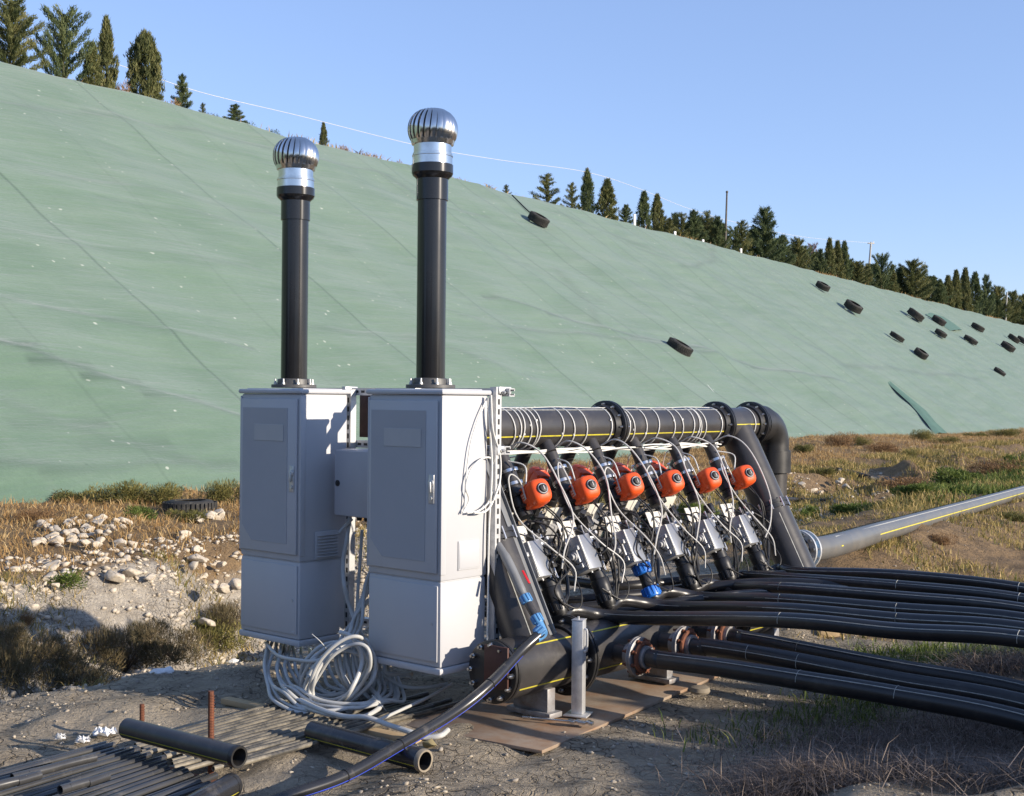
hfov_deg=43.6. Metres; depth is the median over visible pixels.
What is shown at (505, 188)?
conifer tree
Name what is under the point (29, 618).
scrub bush
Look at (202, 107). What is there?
conifer tree
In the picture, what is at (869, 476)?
loose hose
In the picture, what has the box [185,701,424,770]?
stacked pipe
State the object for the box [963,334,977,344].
tyre
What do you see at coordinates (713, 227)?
conifer tree
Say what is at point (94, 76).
cypress tree
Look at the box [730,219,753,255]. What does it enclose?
conifer tree
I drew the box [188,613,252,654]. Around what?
scrub bush
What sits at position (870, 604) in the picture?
black hose
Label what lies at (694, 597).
black hose
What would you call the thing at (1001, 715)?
black hose
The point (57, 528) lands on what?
rock
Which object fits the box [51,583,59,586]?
rock
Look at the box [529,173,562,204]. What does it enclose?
conifer tree
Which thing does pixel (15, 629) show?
scrub bush
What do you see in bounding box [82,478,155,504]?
scrub bush
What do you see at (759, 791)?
pale brush
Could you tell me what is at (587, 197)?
cypress tree
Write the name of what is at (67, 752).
stacked pipe
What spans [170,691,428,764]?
stacked pipe
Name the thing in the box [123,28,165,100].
cypress tree
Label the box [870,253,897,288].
conifer tree
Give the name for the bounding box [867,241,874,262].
wire pole
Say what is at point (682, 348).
tyre
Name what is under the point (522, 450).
cable bundle
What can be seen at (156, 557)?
ditch grass
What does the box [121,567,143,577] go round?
rock
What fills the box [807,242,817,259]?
bare tree
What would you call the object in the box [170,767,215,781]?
batten
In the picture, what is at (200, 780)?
stacked pipe
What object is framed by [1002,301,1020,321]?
conifer tree
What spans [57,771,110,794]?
stacked pipe
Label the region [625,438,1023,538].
mixed grass
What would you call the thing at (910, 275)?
conifer tree
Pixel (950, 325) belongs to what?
folded netting
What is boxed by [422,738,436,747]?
mud clod
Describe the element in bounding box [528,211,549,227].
tyre
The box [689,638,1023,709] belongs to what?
black hose
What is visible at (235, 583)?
rock
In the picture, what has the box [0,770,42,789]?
stacked pipe
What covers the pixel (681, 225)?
conifer tree
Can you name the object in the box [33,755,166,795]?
stacked pipe
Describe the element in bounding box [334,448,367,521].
junction box
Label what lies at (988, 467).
scrub bush
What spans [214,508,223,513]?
rock
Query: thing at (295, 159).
vent stack
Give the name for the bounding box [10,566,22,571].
rock
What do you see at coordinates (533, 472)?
valve branch
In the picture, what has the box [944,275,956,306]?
cypress tree
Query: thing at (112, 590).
rubble
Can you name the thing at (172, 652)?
scrub bush
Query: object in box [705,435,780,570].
valve branch
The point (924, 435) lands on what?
scrub bush
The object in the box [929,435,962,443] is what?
scrub bush
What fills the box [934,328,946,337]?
tyre
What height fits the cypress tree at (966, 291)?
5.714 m
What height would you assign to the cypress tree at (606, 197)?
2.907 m
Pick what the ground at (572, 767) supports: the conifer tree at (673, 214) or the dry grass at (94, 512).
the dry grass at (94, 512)
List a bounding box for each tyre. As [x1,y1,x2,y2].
[162,499,217,513]
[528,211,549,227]
[667,337,693,356]
[815,281,830,291]
[844,299,862,313]
[889,331,904,342]
[907,307,923,321]
[914,347,928,359]
[931,315,946,325]
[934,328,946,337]
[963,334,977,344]
[971,322,984,332]
[993,367,1005,375]
[1000,341,1015,352]
[1007,333,1020,343]
[1017,335,1023,343]
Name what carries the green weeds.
on the ground at (572, 767)
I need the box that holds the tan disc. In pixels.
[690,685,709,694]
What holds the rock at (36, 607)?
on the rubble
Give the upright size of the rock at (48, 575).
0.102 m
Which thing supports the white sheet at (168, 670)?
on the ground at (572, 767)
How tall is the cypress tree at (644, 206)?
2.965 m
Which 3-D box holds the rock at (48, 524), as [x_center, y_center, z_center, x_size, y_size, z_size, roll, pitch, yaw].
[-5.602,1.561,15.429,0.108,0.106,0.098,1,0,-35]
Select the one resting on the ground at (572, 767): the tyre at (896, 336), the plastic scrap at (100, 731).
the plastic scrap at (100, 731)
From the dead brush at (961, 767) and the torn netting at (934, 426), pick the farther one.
the torn netting at (934, 426)
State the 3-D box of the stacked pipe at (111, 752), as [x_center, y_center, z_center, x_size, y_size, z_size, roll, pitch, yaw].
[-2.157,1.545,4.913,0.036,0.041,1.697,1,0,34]
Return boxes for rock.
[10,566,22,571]
[11,584,20,588]
[20,605,32,614]
[27,604,39,612]
[31,539,41,546]
[32,537,47,544]
[42,572,59,582]
[43,523,51,530]
[43,559,60,570]
[45,534,59,539]
[47,535,63,544]
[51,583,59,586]
[52,525,61,531]
[59,529,72,536]
[63,518,75,527]
[66,537,74,542]
[72,528,79,534]
[77,533,88,538]
[78,539,91,545]
[89,519,103,527]
[92,541,102,548]
[94,529,103,536]
[96,536,104,542]
[103,570,124,582]
[109,524,117,530]
[112,538,126,547]
[118,517,132,524]
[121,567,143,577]
[127,541,137,548]
[143,574,155,579]
[178,530,191,537]
[187,553,206,562]
[188,561,198,569]
[191,545,199,552]
[203,512,219,519]
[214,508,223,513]
[216,561,226,567]
[216,583,232,593]
[218,511,224,519]
[228,578,240,589]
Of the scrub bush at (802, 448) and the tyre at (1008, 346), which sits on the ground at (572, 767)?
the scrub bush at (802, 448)
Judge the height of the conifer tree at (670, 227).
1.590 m
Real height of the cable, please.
1.274 m
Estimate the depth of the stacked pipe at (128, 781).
5.12 m
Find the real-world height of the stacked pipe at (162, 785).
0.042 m
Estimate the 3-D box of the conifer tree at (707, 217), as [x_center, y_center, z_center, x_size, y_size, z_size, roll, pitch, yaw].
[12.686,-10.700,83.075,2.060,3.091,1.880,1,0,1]
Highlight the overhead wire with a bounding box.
[24,37,865,242]
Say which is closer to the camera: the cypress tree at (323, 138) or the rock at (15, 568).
the rock at (15, 568)
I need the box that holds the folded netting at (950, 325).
[927,313,961,330]
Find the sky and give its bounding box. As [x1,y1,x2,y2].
[0,0,1023,319]
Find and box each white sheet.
[149,666,173,673]
[225,658,238,663]
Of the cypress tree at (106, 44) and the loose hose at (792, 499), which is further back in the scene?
the cypress tree at (106, 44)
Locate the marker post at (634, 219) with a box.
[633,214,635,224]
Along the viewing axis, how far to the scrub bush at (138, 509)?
16.39 m
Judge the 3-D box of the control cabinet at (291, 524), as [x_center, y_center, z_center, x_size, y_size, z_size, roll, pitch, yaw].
[-1.225,0.641,7.145,0.549,1.388,0.381,1,0,41]
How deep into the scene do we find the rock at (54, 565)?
12.67 m
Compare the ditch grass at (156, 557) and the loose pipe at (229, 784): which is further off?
the ditch grass at (156, 557)
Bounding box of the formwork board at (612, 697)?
[406,669,717,753]
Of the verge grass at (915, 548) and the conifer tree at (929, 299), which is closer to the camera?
the verge grass at (915, 548)
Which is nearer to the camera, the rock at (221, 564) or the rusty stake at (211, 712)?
the rusty stake at (211, 712)
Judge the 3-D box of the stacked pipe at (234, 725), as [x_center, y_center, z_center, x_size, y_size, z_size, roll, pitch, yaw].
[-1.159,1.556,6.279,0.030,0.026,1.634,1,0,35]
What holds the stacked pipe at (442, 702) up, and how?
on the ground at (572, 767)
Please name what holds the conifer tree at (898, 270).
on the hilltop ground
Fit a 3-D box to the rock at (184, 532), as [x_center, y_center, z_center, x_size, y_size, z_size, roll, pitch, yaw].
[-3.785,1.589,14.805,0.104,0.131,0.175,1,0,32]
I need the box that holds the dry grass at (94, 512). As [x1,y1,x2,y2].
[0,427,1023,604]
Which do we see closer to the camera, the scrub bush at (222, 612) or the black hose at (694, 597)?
the black hose at (694, 597)
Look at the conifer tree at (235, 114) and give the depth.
45.59 m
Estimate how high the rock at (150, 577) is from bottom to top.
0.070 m
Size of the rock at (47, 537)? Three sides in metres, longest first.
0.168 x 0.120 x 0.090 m
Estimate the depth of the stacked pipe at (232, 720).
6.16 m
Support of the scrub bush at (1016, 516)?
on the ground at (572, 767)
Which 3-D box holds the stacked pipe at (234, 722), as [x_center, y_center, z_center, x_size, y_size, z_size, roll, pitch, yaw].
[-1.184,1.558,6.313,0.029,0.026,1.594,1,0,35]
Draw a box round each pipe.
[0,741,107,771]
[0,742,115,776]
[0,746,140,790]
[0,747,114,779]
[0,751,140,795]
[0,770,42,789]
[6,751,151,795]
[10,753,97,776]
[17,756,145,795]
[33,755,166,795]
[52,759,166,795]
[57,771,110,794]
[64,762,167,795]
[82,766,169,795]
[97,746,129,757]
[98,766,184,795]
[110,768,188,795]
[119,718,247,767]
[125,772,193,795]
[130,691,338,747]
[134,689,334,744]
[141,685,386,751]
[141,702,326,753]
[141,708,284,748]
[146,773,207,795]
[152,772,218,795]
[162,688,406,754]
[164,694,386,758]
[168,781,210,795]
[169,700,409,767]
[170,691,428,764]
[170,711,346,762]
[176,682,350,729]
[180,693,401,755]
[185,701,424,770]
[187,773,242,795]
[212,704,434,770]
[214,688,389,737]
[229,700,460,768]
[245,698,430,748]
[248,698,451,755]
[269,632,544,795]
[496,542,547,642]
[800,486,1023,564]
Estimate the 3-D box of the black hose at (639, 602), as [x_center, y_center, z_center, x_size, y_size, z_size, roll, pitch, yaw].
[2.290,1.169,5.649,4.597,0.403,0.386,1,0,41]
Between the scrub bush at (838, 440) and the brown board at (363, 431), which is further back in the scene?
the scrub bush at (838, 440)
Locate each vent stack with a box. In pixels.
[271,136,318,387]
[406,108,457,387]
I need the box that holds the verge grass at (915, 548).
[689,498,1023,642]
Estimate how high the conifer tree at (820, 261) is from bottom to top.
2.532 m
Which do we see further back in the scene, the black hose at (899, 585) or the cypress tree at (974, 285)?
the cypress tree at (974, 285)
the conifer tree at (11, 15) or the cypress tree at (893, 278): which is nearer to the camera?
the conifer tree at (11, 15)
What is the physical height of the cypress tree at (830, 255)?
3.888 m
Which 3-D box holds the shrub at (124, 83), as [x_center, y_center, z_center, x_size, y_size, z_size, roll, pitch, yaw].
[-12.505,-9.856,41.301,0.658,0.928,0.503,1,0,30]
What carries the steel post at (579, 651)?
on the formwork board at (612, 697)
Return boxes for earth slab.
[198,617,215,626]
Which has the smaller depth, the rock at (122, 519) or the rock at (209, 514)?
the rock at (122, 519)
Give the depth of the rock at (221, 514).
16.87 m
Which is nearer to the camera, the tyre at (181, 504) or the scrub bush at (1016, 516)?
the scrub bush at (1016, 516)
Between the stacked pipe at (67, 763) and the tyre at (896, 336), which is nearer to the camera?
the stacked pipe at (67, 763)
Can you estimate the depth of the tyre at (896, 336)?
82.88 m
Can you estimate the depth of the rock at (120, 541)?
13.90 m
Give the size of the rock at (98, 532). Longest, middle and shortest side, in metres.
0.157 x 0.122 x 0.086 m
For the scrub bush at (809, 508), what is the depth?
23.10 m
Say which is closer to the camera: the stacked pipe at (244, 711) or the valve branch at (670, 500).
the stacked pipe at (244, 711)
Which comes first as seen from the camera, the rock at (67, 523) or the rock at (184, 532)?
the rock at (184, 532)
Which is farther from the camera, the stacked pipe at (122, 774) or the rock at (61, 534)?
the rock at (61, 534)
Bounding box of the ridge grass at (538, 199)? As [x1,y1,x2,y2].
[81,77,1005,319]
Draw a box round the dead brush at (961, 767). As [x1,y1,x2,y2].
[619,643,1023,795]
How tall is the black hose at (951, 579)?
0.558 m
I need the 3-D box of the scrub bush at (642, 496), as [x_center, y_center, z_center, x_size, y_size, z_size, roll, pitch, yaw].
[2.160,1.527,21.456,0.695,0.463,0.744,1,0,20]
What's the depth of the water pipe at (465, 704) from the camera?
5.53 m
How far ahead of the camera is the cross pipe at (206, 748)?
5.32 m
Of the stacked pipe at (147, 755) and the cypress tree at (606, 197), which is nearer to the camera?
the stacked pipe at (147, 755)
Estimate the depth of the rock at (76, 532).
14.64 m
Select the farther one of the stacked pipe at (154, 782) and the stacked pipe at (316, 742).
the stacked pipe at (316, 742)
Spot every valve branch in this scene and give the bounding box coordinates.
[501,442,582,615]
[501,454,530,514]
[515,453,575,541]
[545,440,629,608]
[551,452,616,573]
[589,439,673,597]
[597,446,654,565]
[631,437,712,589]
[634,448,689,548]
[669,436,748,579]
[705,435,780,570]
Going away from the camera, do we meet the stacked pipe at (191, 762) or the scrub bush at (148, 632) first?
the stacked pipe at (191, 762)
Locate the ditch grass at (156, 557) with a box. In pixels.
[0,488,885,692]
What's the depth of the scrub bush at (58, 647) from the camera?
10.96 m
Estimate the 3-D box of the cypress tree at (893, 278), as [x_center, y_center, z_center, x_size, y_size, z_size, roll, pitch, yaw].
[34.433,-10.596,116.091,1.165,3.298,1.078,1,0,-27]
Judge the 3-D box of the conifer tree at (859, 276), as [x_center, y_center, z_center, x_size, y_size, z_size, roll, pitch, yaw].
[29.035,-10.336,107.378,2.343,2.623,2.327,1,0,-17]
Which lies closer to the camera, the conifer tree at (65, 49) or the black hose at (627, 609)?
the black hose at (627, 609)
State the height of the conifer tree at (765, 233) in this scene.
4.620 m
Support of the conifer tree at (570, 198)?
on the hilltop ground
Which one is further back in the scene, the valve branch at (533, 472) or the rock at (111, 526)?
the rock at (111, 526)
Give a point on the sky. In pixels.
(897, 125)
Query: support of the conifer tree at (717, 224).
on the hilltop ground
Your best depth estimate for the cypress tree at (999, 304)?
154.72 m
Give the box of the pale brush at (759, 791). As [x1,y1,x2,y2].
[659,737,919,795]
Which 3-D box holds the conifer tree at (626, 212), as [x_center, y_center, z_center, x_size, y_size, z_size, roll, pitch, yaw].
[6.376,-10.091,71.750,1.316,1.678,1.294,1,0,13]
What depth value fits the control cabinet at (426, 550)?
6.31 m
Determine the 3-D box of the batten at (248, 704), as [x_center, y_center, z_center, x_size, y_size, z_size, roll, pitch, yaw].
[-0.958,1.576,6.272,1.323,0.030,0.060,1,0,36]
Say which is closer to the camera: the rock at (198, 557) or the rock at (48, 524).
the rock at (198, 557)
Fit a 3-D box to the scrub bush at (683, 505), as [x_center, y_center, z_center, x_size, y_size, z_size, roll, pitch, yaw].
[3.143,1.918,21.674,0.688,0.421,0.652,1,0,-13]
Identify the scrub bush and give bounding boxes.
[0,616,29,648]
[0,623,55,695]
[10,505,64,521]
[19,609,36,626]
[22,631,80,666]
[36,646,124,690]
[39,568,88,589]
[49,489,110,501]
[74,617,165,672]
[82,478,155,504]
[122,504,157,520]
[124,481,192,505]
[127,614,174,644]
[133,624,216,668]
[162,505,209,521]
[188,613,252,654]
[197,477,239,503]
[202,597,240,632]
[586,494,605,504]
[635,490,645,501]
[676,501,720,518]
[792,503,819,517]
[793,443,814,451]
[812,466,835,474]
[823,431,857,446]
[829,501,872,515]
[850,436,874,445]
[864,442,900,452]
[868,475,931,490]
[891,481,941,498]
[902,449,918,457]
[908,428,936,440]
[928,466,982,483]
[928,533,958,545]
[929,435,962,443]
[961,431,988,436]
[963,458,1023,474]
[985,428,1023,437]
[994,511,1023,521]
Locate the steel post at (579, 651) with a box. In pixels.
[563,616,592,717]
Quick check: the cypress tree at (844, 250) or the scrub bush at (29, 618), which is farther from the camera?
the cypress tree at (844, 250)
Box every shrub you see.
[117,79,131,91]
[161,96,180,105]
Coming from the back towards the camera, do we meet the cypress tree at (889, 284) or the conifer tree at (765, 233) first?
the cypress tree at (889, 284)
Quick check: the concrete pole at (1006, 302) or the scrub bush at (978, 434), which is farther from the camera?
the concrete pole at (1006, 302)
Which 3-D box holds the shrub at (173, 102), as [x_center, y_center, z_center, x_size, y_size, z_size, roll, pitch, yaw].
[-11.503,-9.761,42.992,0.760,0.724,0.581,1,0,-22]
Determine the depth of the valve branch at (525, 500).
6.71 m
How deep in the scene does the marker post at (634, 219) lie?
70.59 m
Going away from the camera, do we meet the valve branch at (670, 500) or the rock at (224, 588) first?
the valve branch at (670, 500)
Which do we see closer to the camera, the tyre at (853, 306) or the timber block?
the timber block
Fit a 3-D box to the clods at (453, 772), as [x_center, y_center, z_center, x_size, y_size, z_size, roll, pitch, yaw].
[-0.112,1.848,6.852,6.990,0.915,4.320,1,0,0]
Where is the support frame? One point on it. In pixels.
(497, 394)
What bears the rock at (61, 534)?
on the ground at (572, 767)
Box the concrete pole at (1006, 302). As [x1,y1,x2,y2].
[1004,292,1007,319]
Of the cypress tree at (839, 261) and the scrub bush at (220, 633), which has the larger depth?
the cypress tree at (839, 261)
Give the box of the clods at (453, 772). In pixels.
[0,633,1013,795]
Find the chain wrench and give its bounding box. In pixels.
[522,714,593,725]
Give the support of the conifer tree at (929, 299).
on the hilltop ground
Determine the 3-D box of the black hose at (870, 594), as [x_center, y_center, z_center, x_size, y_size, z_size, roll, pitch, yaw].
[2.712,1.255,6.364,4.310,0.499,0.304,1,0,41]
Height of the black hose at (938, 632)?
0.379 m
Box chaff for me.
[0,629,965,795]
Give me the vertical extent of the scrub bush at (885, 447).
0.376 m
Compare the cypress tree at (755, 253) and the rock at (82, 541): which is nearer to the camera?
the rock at (82, 541)
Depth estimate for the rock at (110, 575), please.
12.57 m
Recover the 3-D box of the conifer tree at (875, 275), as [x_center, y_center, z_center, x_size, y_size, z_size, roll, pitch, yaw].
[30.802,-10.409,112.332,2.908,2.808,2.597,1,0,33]
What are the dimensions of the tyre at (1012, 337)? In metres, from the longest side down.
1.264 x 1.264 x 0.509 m
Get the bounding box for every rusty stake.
[139,703,144,720]
[208,690,214,773]
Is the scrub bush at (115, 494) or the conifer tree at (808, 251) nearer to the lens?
the scrub bush at (115, 494)
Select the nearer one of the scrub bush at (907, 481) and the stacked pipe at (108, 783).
the stacked pipe at (108, 783)
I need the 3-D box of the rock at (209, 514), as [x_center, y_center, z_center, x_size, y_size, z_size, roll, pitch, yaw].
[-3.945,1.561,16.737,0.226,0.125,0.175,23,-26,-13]
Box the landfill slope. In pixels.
[0,62,1023,503]
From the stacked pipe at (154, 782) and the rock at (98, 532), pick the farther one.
the rock at (98, 532)
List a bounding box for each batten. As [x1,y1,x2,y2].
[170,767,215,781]
[221,696,422,743]
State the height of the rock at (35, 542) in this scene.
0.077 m
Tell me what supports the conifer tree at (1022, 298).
on the hilltop ground
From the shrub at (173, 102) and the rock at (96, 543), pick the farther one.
the shrub at (173, 102)
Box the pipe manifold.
[467,401,815,718]
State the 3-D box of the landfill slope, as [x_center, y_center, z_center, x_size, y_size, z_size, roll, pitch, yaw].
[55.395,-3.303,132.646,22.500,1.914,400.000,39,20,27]
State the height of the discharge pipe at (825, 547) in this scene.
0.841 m
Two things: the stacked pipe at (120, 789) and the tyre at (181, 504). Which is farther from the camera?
the tyre at (181, 504)
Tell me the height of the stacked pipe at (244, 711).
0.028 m
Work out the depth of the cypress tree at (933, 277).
131.30 m
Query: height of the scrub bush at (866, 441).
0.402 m
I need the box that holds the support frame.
[315,387,514,640]
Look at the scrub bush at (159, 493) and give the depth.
18.67 m
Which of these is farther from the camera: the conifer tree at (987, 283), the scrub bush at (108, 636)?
the conifer tree at (987, 283)
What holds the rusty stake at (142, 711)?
on the ground at (572, 767)
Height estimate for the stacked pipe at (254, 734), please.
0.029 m
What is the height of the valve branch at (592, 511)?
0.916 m
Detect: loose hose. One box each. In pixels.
[787,497,831,501]
[835,467,899,484]
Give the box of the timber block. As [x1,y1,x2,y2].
[816,631,839,636]
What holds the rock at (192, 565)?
on the rubble
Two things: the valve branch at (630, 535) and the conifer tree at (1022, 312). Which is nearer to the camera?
the valve branch at (630, 535)
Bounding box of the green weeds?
[795,453,1023,519]
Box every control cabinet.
[239,388,350,646]
[366,389,491,675]
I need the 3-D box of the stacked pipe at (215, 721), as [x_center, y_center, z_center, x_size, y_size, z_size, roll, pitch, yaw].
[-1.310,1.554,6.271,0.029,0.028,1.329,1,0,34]
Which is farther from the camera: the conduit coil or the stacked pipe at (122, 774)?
the conduit coil
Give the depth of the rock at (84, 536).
14.33 m
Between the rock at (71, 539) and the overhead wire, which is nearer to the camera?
the rock at (71, 539)
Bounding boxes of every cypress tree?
[77,42,104,86]
[97,14,119,88]
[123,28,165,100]
[319,122,329,145]
[576,168,599,213]
[594,178,621,220]
[632,189,653,229]
[650,192,665,231]
[742,227,763,257]
[807,251,829,274]
[824,236,836,275]
[830,239,846,278]
[841,241,853,279]
[868,263,894,289]
[887,264,899,291]
[926,275,953,302]
[930,278,947,303]
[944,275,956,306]
[949,269,962,309]
[960,267,975,310]
[969,271,986,313]
[988,294,1009,318]
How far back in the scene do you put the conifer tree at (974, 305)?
141.10 m
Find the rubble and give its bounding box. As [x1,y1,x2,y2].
[0,472,893,696]
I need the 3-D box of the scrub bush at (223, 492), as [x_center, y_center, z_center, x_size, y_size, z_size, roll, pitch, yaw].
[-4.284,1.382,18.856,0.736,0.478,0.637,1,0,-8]
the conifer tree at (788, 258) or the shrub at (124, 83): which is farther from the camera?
the conifer tree at (788, 258)
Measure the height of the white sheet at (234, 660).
0.062 m
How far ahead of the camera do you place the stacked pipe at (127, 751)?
5.44 m
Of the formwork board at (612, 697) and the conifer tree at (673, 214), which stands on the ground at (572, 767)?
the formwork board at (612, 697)
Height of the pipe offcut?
0.105 m
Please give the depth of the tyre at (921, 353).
81.69 m
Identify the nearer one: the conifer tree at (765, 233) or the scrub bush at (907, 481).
the scrub bush at (907, 481)
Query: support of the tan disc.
on the ground at (572, 767)
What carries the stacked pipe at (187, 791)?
on the ground at (572, 767)
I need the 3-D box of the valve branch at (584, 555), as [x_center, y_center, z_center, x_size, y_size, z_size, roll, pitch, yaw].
[0.376,0.696,7.055,0.533,0.916,0.323,1,0,25]
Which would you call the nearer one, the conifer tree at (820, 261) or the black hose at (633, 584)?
the black hose at (633, 584)
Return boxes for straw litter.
[0,637,841,795]
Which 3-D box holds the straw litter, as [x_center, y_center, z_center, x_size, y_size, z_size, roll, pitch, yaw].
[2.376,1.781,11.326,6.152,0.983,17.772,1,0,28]
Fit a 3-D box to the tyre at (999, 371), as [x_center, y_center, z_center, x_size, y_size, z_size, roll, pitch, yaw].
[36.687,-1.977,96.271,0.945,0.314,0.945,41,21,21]
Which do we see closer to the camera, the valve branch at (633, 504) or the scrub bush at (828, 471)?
the valve branch at (633, 504)
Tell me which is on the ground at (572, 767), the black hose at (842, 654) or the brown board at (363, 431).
the black hose at (842, 654)
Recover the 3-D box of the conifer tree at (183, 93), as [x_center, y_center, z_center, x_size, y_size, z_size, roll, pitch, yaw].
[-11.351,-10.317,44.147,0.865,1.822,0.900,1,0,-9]
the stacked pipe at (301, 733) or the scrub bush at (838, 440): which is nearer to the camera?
the stacked pipe at (301, 733)
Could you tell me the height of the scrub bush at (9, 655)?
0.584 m
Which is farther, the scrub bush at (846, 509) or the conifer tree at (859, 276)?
the conifer tree at (859, 276)
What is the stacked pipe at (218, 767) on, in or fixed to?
on the ground at (572, 767)
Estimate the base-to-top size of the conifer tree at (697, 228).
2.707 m
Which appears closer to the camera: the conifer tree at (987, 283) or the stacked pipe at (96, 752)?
the stacked pipe at (96, 752)
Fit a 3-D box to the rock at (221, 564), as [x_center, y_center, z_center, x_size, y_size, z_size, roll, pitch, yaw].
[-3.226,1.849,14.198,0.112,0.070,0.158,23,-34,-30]
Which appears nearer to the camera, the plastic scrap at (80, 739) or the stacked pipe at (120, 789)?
the stacked pipe at (120, 789)
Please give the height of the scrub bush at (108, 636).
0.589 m
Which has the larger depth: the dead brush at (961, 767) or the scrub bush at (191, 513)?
the scrub bush at (191, 513)
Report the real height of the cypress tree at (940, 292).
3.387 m
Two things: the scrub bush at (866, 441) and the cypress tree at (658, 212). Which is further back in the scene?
the cypress tree at (658, 212)
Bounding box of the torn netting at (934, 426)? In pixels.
[888,381,946,432]
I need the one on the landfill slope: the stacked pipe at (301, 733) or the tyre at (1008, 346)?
the tyre at (1008, 346)
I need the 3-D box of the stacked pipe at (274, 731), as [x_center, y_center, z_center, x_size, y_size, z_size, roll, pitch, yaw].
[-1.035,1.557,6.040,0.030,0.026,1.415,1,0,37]
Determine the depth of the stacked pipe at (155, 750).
6.04 m
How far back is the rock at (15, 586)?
11.79 m
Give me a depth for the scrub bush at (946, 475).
27.87 m
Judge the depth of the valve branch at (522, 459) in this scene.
7.39 m
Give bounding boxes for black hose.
[484,606,641,620]
[485,578,847,604]
[485,589,770,607]
[556,570,785,590]
[567,604,1023,648]
[605,594,1023,629]
[641,580,1023,620]
[644,649,1023,731]
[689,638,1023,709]
[694,578,1023,611]
[727,628,1023,692]
[737,570,1023,602]
[771,563,1023,592]
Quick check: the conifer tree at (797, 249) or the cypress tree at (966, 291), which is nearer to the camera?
the conifer tree at (797, 249)
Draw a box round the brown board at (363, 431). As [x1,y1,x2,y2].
[359,395,370,436]
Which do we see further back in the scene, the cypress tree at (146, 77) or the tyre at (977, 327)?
the tyre at (977, 327)
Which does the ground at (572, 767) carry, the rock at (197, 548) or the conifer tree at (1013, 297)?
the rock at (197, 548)
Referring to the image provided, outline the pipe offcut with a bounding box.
[304,721,432,772]
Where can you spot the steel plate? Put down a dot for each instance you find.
(494, 659)
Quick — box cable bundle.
[501,407,755,454]
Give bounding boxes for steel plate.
[484,644,508,689]
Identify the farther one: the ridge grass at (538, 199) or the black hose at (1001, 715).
the ridge grass at (538, 199)
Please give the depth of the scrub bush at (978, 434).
57.31 m
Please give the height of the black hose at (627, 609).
0.327 m
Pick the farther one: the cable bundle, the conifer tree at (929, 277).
the conifer tree at (929, 277)
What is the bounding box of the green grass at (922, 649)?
[648,637,1023,758]
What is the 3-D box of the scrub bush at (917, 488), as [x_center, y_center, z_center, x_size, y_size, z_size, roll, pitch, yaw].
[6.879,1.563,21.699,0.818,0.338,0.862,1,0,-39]
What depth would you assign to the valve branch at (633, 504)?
8.50 m
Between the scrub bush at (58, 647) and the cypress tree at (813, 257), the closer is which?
the scrub bush at (58, 647)
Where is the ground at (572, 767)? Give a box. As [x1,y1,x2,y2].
[0,431,1023,795]
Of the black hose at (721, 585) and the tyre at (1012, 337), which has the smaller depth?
the black hose at (721, 585)
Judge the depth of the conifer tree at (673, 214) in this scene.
80.22 m
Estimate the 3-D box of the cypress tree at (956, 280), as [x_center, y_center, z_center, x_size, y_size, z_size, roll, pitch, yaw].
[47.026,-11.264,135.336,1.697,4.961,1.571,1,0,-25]
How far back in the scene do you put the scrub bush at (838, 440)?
40.34 m
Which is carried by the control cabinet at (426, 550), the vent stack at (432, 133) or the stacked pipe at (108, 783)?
the vent stack at (432, 133)
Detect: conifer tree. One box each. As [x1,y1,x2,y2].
[0,0,53,70]
[30,3,99,81]
[170,73,192,108]
[199,102,208,113]
[222,103,247,122]
[502,184,511,193]
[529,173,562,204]
[560,182,581,209]
[617,204,636,224]
[659,215,678,235]
[664,218,677,234]
[671,212,685,236]
[672,212,699,238]
[682,208,709,240]
[698,210,721,243]
[708,215,731,248]
[708,216,728,247]
[722,222,742,251]
[728,225,751,253]
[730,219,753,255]
[746,205,787,260]
[768,233,799,263]
[786,236,809,268]
[800,245,816,269]
[811,248,830,273]
[849,260,871,283]
[858,265,878,284]
[862,263,878,285]
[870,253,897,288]
[895,258,938,298]
[895,266,917,295]
[907,271,935,297]
[921,275,936,300]
[963,294,977,311]
[980,272,995,315]
[990,285,1012,319]
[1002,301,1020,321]
[1004,289,1023,323]
[1015,301,1023,324]
[1019,294,1023,317]
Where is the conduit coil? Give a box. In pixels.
[263,517,452,739]
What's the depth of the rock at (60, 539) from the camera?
13.81 m
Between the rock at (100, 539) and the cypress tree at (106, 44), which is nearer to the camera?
the rock at (100, 539)
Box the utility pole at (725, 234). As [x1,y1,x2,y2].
[724,191,727,246]
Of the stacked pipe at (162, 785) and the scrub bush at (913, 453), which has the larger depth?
the scrub bush at (913, 453)
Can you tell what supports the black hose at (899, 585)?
attached to the valve branch at (711, 532)
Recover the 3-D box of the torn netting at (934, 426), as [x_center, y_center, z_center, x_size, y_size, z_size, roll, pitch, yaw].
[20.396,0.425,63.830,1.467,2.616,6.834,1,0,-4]
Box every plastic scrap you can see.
[55,733,66,739]
[74,735,90,742]
[89,726,118,735]
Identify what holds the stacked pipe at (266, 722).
on the ground at (572, 767)
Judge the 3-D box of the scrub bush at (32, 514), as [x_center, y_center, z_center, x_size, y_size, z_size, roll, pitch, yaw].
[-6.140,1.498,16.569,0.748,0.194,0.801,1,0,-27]
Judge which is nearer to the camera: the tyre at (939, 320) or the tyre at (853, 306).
the tyre at (853, 306)
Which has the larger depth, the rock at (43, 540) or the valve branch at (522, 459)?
the rock at (43, 540)
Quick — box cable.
[462,395,501,639]
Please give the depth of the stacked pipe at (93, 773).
5.19 m

